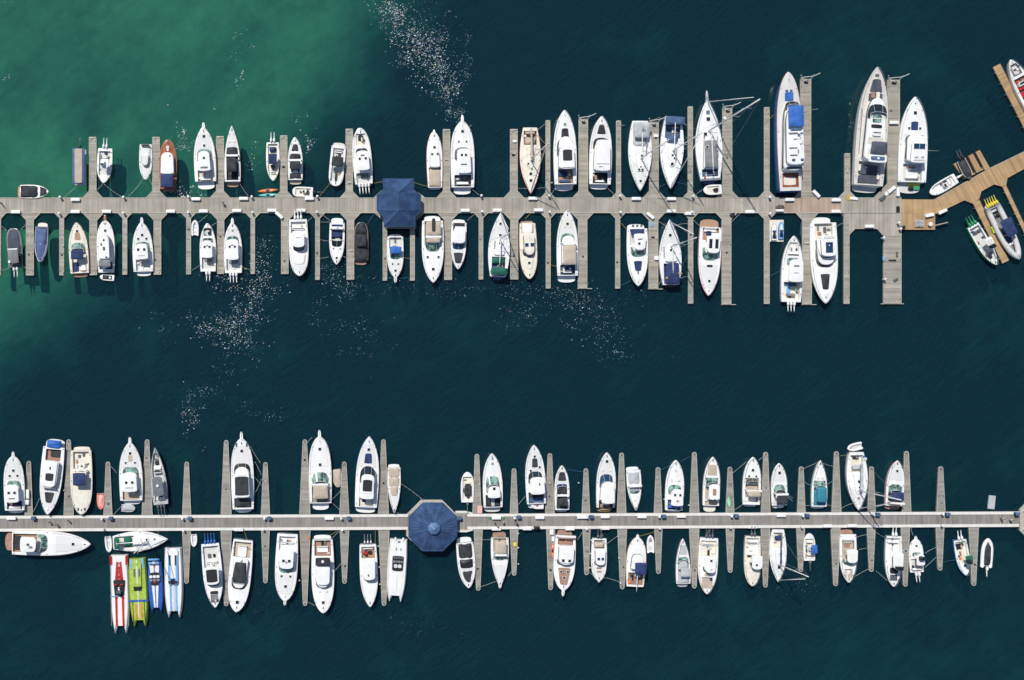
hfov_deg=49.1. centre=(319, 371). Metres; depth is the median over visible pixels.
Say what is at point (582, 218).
finger pier
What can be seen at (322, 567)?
motor yacht
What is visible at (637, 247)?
motor yacht
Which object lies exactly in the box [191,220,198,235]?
dinghy
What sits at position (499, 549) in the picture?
sport cruiser
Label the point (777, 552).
sailboat
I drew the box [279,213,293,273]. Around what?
finger pier
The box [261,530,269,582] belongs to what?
finger pier
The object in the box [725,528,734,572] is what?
finger pier
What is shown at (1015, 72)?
speedboat
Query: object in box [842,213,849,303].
finger pier
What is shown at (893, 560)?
console boat
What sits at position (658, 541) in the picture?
finger pier
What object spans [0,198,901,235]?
pier
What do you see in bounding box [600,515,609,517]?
dock box
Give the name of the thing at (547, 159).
finger pier
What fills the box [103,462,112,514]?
finger pier
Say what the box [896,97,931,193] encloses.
motor yacht
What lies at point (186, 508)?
finger pier
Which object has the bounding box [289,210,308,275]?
sport cruiser
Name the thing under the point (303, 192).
skiff
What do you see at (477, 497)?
finger pier
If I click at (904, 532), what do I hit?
finger pier
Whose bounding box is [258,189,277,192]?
kayak
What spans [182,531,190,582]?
finger pier
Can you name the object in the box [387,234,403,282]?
sport cruiser
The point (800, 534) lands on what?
finger pier
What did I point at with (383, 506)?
finger pier
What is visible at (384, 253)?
finger pier
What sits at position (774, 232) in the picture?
jet ski
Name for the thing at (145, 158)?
speedboat
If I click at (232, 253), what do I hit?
sport cruiser
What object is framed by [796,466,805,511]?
finger pier
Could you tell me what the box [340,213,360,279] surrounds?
finger pier
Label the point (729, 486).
finger pier
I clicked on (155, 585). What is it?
race catamaran
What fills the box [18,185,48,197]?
speedboat
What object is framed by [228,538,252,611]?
day boat
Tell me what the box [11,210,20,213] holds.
dock box
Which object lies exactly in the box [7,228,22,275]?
console boat
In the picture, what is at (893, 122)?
dock box
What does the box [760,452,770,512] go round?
finger pier
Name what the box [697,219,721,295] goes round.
motor yacht
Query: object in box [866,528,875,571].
finger pier
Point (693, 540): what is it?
finger pier
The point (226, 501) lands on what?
finger pier
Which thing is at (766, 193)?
finger pier
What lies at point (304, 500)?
finger pier
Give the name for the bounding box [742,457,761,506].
sport cruiser
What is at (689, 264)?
finger pier
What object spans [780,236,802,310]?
console boat
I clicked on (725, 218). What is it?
finger pier
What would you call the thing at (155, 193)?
finger pier
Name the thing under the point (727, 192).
finger pier
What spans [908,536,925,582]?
console boat
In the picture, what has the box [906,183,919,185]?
paddle board
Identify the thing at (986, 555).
rigid inflatable boat
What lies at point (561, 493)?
speedboat
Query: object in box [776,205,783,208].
canvas heap
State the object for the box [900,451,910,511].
finger pier
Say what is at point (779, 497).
sport cruiser
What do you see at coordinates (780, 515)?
dock box
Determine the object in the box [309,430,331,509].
motor yacht
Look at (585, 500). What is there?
finger pier
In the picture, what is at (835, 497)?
finger pier
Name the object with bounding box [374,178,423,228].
pavilion
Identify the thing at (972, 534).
finger pier
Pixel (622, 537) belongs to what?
finger pier
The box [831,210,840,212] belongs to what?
dock box
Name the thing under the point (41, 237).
speedboat
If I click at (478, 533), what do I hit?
finger pier
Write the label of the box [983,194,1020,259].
motorboat
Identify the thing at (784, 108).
window
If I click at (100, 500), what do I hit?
dinghy
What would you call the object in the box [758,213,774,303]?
finger pier
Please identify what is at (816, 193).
dock box
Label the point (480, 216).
finger pier
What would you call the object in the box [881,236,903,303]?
finger pier
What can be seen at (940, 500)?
finger pier
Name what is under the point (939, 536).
finger pier
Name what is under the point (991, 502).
swim float
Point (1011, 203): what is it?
finger pier
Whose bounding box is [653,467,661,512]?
finger pier
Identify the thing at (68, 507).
finger pier
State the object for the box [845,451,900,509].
sailboat
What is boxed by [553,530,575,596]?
trawler yacht
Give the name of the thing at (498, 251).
sailboat
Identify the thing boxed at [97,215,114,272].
trawler yacht
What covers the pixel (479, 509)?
pink mat
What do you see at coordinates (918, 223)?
picnic bench
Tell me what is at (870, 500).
finger pier
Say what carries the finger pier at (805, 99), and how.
on the water
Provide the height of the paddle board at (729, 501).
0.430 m
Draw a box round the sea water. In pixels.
[0,0,1023,679]
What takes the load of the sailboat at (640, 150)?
on the water
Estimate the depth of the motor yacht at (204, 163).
248.14 m
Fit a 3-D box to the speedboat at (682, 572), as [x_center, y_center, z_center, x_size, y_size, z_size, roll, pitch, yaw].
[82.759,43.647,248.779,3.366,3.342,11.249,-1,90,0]
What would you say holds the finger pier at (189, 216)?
on the water
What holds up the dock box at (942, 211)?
on the timber pier at (971, 189)
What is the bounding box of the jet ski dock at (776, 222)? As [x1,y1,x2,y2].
[770,220,783,241]
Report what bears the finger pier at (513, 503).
on the water
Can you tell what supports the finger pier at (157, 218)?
on the water
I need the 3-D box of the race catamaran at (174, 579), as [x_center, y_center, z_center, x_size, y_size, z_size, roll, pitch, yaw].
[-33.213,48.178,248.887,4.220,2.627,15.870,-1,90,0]
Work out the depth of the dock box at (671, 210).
248.74 m
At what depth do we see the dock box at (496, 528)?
248.65 m
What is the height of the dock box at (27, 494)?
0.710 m
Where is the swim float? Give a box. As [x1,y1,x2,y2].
[987,495,995,508]
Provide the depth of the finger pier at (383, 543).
249.40 m
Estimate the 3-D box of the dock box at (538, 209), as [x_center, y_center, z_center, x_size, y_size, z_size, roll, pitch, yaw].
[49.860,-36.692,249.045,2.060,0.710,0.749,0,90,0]
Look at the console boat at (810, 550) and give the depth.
249.07 m
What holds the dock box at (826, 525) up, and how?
on the pier at (469, 521)
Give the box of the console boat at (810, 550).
[803,533,817,569]
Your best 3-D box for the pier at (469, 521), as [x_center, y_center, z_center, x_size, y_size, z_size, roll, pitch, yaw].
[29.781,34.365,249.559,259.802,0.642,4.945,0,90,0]
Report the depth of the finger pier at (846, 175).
249.40 m
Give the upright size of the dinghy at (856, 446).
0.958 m
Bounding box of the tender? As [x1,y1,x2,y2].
[929,174,962,194]
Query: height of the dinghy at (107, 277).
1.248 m
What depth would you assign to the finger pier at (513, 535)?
249.40 m
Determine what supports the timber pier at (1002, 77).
on the water
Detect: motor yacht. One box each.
[4,451,24,512]
[5,530,90,555]
[40,439,64,514]
[70,447,91,514]
[119,437,142,503]
[132,217,152,275]
[194,122,215,188]
[231,432,253,511]
[275,532,297,605]
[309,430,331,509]
[311,535,333,612]
[355,436,378,512]
[450,115,474,194]
[483,453,502,511]
[525,445,545,507]
[553,110,576,190]
[556,210,577,282]
[589,116,611,188]
[596,452,615,511]
[626,224,647,285]
[664,460,683,511]
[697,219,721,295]
[809,217,837,302]
[851,67,888,192]
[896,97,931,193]
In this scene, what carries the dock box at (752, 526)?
on the pier at (469, 521)
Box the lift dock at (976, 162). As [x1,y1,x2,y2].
[953,149,989,179]
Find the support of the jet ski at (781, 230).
on the jet ski dock at (776, 222)
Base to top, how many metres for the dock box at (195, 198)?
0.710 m
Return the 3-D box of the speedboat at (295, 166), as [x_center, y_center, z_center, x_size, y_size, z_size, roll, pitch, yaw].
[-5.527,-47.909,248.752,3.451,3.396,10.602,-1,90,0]
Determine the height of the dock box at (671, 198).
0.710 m
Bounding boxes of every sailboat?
[113,531,167,553]
[488,212,511,279]
[519,127,546,193]
[628,121,668,190]
[658,220,696,287]
[659,116,701,188]
[695,91,759,183]
[769,528,808,581]
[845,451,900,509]
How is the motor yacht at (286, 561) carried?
on the water
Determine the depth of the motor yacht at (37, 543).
247.99 m
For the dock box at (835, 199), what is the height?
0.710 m
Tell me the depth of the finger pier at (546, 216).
249.40 m
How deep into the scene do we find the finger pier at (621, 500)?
249.40 m
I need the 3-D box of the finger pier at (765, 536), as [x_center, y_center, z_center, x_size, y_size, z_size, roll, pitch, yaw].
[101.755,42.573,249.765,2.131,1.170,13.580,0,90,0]
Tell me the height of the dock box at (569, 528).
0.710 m
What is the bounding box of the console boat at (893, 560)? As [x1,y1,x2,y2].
[884,527,903,586]
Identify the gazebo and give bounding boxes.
[406,500,456,550]
[1019,505,1023,534]
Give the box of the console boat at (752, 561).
[743,527,762,585]
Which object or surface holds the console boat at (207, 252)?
on the water
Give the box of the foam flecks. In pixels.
[3,1,853,633]
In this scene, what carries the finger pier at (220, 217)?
on the water
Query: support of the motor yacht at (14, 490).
on the water
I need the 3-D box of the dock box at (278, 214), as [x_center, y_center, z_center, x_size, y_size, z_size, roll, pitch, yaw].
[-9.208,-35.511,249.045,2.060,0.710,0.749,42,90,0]
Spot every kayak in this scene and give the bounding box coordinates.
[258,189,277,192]
[258,193,276,196]
[551,543,553,557]
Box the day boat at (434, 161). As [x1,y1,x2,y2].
[426,130,442,189]
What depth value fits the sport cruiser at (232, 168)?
248.16 m
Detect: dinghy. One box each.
[97,493,104,509]
[100,274,114,280]
[105,536,111,551]
[121,504,134,511]
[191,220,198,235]
[191,534,196,546]
[332,469,341,486]
[531,502,543,508]
[647,535,653,552]
[703,184,721,194]
[847,442,862,450]
[956,150,971,178]
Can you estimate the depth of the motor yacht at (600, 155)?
248.02 m
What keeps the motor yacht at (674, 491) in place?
on the water
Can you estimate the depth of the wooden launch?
247.63 m
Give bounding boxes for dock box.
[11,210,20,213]
[26,490,29,498]
[191,197,199,200]
[275,211,282,218]
[492,527,500,530]
[534,208,542,211]
[565,527,574,530]
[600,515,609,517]
[637,515,646,517]
[646,212,654,219]
[666,197,675,200]
[667,209,675,212]
[745,210,754,212]
[747,525,756,528]
[776,514,785,516]
[812,190,820,197]
[822,524,831,527]
[831,198,840,201]
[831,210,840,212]
[847,524,856,526]
[864,225,873,227]
[887,186,895,192]
[889,121,898,123]
[896,187,899,195]
[937,208,947,214]
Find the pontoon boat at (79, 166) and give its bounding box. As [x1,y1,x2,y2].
[72,140,85,185]
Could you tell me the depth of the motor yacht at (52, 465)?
248.03 m
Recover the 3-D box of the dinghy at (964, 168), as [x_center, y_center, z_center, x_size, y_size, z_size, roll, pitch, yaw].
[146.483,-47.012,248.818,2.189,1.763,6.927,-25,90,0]
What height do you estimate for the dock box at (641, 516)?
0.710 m
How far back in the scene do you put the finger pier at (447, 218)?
249.40 m
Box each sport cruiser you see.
[69,222,88,276]
[224,126,240,186]
[224,218,241,281]
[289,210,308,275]
[352,128,372,193]
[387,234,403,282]
[422,216,443,282]
[450,219,466,268]
[491,532,508,587]
[702,457,719,511]
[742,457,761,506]
[770,463,789,507]
[839,529,857,582]
[884,460,904,509]
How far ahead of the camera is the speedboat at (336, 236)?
248.58 m
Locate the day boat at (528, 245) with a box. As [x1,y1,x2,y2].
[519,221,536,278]
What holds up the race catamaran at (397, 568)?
on the water
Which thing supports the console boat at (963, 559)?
on the water
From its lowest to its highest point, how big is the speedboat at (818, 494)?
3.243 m
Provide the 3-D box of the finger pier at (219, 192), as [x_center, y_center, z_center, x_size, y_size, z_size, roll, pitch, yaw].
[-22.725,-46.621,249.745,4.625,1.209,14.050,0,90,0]
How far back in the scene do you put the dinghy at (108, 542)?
249.35 m
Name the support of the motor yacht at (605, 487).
on the water
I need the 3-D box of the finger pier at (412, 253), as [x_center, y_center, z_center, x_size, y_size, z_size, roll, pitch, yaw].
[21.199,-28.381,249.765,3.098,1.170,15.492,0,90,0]
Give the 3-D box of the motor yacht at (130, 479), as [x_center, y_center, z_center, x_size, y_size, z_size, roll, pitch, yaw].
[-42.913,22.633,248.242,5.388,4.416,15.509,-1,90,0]
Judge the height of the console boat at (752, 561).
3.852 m
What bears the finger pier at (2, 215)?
on the water
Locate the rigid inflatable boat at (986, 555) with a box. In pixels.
[980,538,992,575]
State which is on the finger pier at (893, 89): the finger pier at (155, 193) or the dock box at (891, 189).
the dock box at (891, 189)
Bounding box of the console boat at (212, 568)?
[201,533,222,607]
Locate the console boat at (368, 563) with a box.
[359,534,377,606]
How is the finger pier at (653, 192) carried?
on the water
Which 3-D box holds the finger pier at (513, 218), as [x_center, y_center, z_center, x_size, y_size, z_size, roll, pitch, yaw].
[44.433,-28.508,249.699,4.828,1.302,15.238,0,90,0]
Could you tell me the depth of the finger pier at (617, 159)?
249.40 m
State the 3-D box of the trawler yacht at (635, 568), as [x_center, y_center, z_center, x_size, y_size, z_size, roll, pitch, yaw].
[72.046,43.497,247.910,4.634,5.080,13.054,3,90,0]
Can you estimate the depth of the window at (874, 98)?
246.63 m
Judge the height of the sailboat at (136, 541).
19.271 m
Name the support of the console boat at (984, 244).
on the water
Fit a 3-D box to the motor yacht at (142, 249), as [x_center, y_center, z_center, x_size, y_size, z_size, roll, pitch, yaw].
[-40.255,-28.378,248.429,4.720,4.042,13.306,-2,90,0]
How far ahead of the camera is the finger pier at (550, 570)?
249.40 m
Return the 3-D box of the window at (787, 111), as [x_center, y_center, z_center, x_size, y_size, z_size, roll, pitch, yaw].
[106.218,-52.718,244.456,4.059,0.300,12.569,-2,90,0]
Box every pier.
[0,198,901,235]
[0,213,6,275]
[0,511,1018,531]
[20,213,40,275]
[25,461,32,515]
[55,213,68,275]
[64,439,73,514]
[83,137,102,197]
[83,213,103,274]
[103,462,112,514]
[118,213,131,274]
[142,439,152,514]
[146,137,165,197]
[147,213,167,274]
[182,213,195,274]
[182,462,190,514]
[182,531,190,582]
[210,136,229,197]
[211,213,229,273]
[221,440,231,514]
[221,530,231,605]
[246,213,259,273]
[261,462,269,514]
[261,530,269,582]
[274,135,292,197]
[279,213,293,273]
[299,439,309,513]
[300,530,309,605]
[310,213,324,279]
[339,462,348,513]
[340,129,358,197]
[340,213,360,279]
[340,530,348,582]
[378,439,388,513]
[378,530,389,605]
[379,213,386,280]
[410,213,418,280]
[437,129,455,197]
[438,213,457,279]
[472,454,480,513]
[474,213,487,279]
[474,529,482,590]
[504,129,523,197]
[504,213,524,279]
[510,468,517,513]
[510,529,517,575]
[541,120,554,197]
[541,213,554,288]
[545,453,554,512]
[546,529,554,589]
[571,213,592,288]
[572,113,595,197]
[581,468,589,512]
[582,529,590,574]
[610,213,624,288]
[611,121,625,197]
[616,453,625,512]
[617,529,626,588]
[642,213,664,288]
[643,117,664,197]
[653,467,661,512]
[654,528,661,573]
[682,106,697,197]
[683,213,697,303]
[689,452,698,512]
[689,528,698,587]
[715,213,736,304]
[716,102,740,197]
[725,467,733,512]
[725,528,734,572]
[758,107,774,197]
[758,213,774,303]
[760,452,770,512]
[760,528,769,587]
[793,73,819,197]
[795,213,817,304]
[795,528,804,571]
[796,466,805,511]
[830,451,840,511]
[830,528,840,585]
[838,153,854,197]
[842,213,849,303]
[866,466,875,511]
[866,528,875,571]
[874,74,908,197]
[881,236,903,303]
[899,527,909,586]
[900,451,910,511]
[902,152,1023,229]
[934,527,943,570]
[935,466,944,511]
[967,527,978,585]
[972,200,1008,263]
[992,63,1023,129]
[1001,185,1023,235]
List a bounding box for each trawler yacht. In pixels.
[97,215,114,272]
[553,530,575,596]
[625,534,646,591]
[772,72,804,192]
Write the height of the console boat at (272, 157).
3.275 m
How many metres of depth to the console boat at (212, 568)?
248.24 m
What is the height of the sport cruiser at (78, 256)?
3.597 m
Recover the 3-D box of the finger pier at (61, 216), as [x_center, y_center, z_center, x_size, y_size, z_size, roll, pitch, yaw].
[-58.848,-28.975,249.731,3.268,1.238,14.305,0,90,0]
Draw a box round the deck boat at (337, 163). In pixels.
[329,143,345,185]
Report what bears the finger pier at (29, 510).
on the water
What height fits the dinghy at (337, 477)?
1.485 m
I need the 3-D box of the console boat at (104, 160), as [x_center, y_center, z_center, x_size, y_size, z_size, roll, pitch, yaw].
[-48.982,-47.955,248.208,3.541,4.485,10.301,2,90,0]
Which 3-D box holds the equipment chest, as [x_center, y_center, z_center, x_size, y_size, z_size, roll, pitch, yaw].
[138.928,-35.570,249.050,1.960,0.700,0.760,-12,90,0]
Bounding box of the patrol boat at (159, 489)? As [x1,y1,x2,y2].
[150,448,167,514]
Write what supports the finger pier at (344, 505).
on the water
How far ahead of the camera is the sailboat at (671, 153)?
248.09 m
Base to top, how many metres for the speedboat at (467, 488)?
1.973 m
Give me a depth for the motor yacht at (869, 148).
247.34 m
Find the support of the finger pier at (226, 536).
on the water
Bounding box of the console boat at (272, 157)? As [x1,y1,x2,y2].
[266,133,279,180]
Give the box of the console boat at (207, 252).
[200,223,215,280]
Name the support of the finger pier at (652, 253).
on the water
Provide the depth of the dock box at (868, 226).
248.73 m
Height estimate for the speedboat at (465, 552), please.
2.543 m
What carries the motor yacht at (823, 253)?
on the water
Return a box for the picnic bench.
[915,220,923,225]
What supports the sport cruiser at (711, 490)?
on the water
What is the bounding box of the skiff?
[292,187,321,196]
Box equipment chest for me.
[924,213,933,217]
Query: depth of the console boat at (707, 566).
248.65 m
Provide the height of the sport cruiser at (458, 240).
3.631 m
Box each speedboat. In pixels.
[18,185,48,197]
[35,223,47,261]
[139,144,151,179]
[288,137,302,184]
[329,218,344,263]
[354,222,367,264]
[387,464,400,512]
[456,537,474,587]
[461,472,473,512]
[554,465,569,511]
[591,528,606,582]
[626,467,641,510]
[675,538,690,586]
[810,460,826,508]
[1006,59,1023,110]
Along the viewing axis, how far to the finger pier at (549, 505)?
249.40 m
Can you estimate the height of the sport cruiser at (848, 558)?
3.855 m
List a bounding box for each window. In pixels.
[782,108,784,167]
[785,111,787,161]
[862,98,874,156]
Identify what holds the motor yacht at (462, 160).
on the water
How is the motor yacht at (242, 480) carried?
on the water
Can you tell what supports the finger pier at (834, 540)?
on the water
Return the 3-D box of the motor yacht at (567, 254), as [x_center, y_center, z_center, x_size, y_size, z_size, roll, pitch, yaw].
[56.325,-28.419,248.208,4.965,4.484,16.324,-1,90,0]
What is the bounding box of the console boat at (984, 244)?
[965,215,998,264]
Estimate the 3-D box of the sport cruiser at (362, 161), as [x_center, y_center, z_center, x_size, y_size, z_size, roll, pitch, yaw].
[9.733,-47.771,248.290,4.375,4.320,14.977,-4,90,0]
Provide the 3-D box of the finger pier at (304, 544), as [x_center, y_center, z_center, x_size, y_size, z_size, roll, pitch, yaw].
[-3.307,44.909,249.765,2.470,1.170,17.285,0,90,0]
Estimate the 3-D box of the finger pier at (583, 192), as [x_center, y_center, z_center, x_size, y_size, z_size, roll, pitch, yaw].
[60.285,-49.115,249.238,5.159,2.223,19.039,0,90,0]
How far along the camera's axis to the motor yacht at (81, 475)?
248.32 m
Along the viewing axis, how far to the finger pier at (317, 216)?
249.40 m
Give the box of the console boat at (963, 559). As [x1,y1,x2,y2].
[952,530,972,575]
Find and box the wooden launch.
[159,139,176,191]
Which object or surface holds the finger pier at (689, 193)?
on the water
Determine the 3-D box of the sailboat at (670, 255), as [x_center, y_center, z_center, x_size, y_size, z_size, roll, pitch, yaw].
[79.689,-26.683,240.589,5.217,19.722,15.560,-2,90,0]
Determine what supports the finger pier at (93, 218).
on the water
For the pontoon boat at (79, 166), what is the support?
on the water
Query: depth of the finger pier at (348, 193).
249.40 m
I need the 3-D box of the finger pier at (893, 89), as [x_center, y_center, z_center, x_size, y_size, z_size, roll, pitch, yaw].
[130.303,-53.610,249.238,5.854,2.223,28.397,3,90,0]
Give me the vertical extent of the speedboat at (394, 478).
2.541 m
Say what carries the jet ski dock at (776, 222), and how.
on the water
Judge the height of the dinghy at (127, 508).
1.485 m
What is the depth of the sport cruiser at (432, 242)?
248.04 m
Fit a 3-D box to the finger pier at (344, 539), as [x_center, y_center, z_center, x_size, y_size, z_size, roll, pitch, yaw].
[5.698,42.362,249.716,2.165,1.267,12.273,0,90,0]
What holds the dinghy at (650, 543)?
on the water
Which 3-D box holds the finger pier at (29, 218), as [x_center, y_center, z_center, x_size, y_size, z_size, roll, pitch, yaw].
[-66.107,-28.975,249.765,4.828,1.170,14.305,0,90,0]
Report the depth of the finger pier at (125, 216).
249.40 m
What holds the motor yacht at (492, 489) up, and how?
on the water
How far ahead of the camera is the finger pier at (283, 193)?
249.40 m
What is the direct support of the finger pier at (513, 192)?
on the water
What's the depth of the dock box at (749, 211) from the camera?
248.71 m
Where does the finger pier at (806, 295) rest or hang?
on the water
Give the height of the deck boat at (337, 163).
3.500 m
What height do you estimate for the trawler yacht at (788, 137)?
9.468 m
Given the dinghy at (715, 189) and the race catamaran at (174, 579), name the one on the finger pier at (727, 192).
the dinghy at (715, 189)
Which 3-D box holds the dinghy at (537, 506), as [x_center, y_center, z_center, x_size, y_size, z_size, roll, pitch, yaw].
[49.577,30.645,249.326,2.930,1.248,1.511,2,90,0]
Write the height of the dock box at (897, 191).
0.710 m
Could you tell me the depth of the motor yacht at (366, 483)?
248.05 m
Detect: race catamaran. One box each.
[110,554,129,632]
[129,557,148,626]
[148,558,163,611]
[164,547,183,617]
[387,537,407,601]
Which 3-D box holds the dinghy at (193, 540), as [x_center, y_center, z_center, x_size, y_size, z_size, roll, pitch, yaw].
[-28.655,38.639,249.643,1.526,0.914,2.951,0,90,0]
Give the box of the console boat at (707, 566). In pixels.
[697,529,717,593]
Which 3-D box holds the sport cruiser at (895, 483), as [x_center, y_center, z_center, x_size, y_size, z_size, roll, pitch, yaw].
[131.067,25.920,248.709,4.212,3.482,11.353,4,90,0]
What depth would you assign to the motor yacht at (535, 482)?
248.06 m
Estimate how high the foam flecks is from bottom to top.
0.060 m
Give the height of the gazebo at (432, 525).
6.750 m
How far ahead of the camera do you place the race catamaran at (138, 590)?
248.34 m
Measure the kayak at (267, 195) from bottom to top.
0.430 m
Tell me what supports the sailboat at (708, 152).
on the water
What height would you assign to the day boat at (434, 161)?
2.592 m
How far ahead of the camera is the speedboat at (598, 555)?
248.49 m
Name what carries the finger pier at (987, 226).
on the water
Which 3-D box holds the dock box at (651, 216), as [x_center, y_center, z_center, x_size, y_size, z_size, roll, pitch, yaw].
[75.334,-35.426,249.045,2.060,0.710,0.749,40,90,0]
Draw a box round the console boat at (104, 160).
[97,139,112,182]
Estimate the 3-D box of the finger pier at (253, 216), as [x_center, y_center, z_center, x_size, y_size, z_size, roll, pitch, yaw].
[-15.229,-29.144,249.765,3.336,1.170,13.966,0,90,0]
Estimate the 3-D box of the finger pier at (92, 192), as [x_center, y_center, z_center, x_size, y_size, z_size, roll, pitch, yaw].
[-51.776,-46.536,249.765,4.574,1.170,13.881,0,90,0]
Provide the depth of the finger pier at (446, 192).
249.40 m
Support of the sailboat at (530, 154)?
on the water
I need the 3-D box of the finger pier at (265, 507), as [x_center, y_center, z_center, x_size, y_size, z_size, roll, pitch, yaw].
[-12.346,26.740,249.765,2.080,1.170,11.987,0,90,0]
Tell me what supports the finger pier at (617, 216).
on the water
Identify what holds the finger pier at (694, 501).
on the water
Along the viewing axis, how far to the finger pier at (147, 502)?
249.40 m
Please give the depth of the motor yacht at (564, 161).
247.41 m
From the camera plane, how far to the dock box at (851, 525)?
248.63 m
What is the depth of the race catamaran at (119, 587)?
248.32 m
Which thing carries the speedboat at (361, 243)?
on the water
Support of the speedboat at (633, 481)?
on the water
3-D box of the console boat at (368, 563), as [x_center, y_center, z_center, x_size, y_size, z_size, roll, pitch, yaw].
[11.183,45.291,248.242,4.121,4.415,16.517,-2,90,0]
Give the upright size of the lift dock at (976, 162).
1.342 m
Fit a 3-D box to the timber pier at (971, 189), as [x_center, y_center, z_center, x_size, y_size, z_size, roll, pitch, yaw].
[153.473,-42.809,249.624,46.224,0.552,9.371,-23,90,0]
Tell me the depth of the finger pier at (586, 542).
249.40 m
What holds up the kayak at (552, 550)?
on the finger pier at (550, 570)
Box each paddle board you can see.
[727,497,730,506]
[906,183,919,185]
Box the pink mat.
[477,506,481,512]
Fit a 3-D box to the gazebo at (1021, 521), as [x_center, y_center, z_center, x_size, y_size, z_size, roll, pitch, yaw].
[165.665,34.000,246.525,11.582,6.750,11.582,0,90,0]
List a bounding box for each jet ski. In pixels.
[771,223,776,240]
[778,222,783,238]
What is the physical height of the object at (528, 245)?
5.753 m

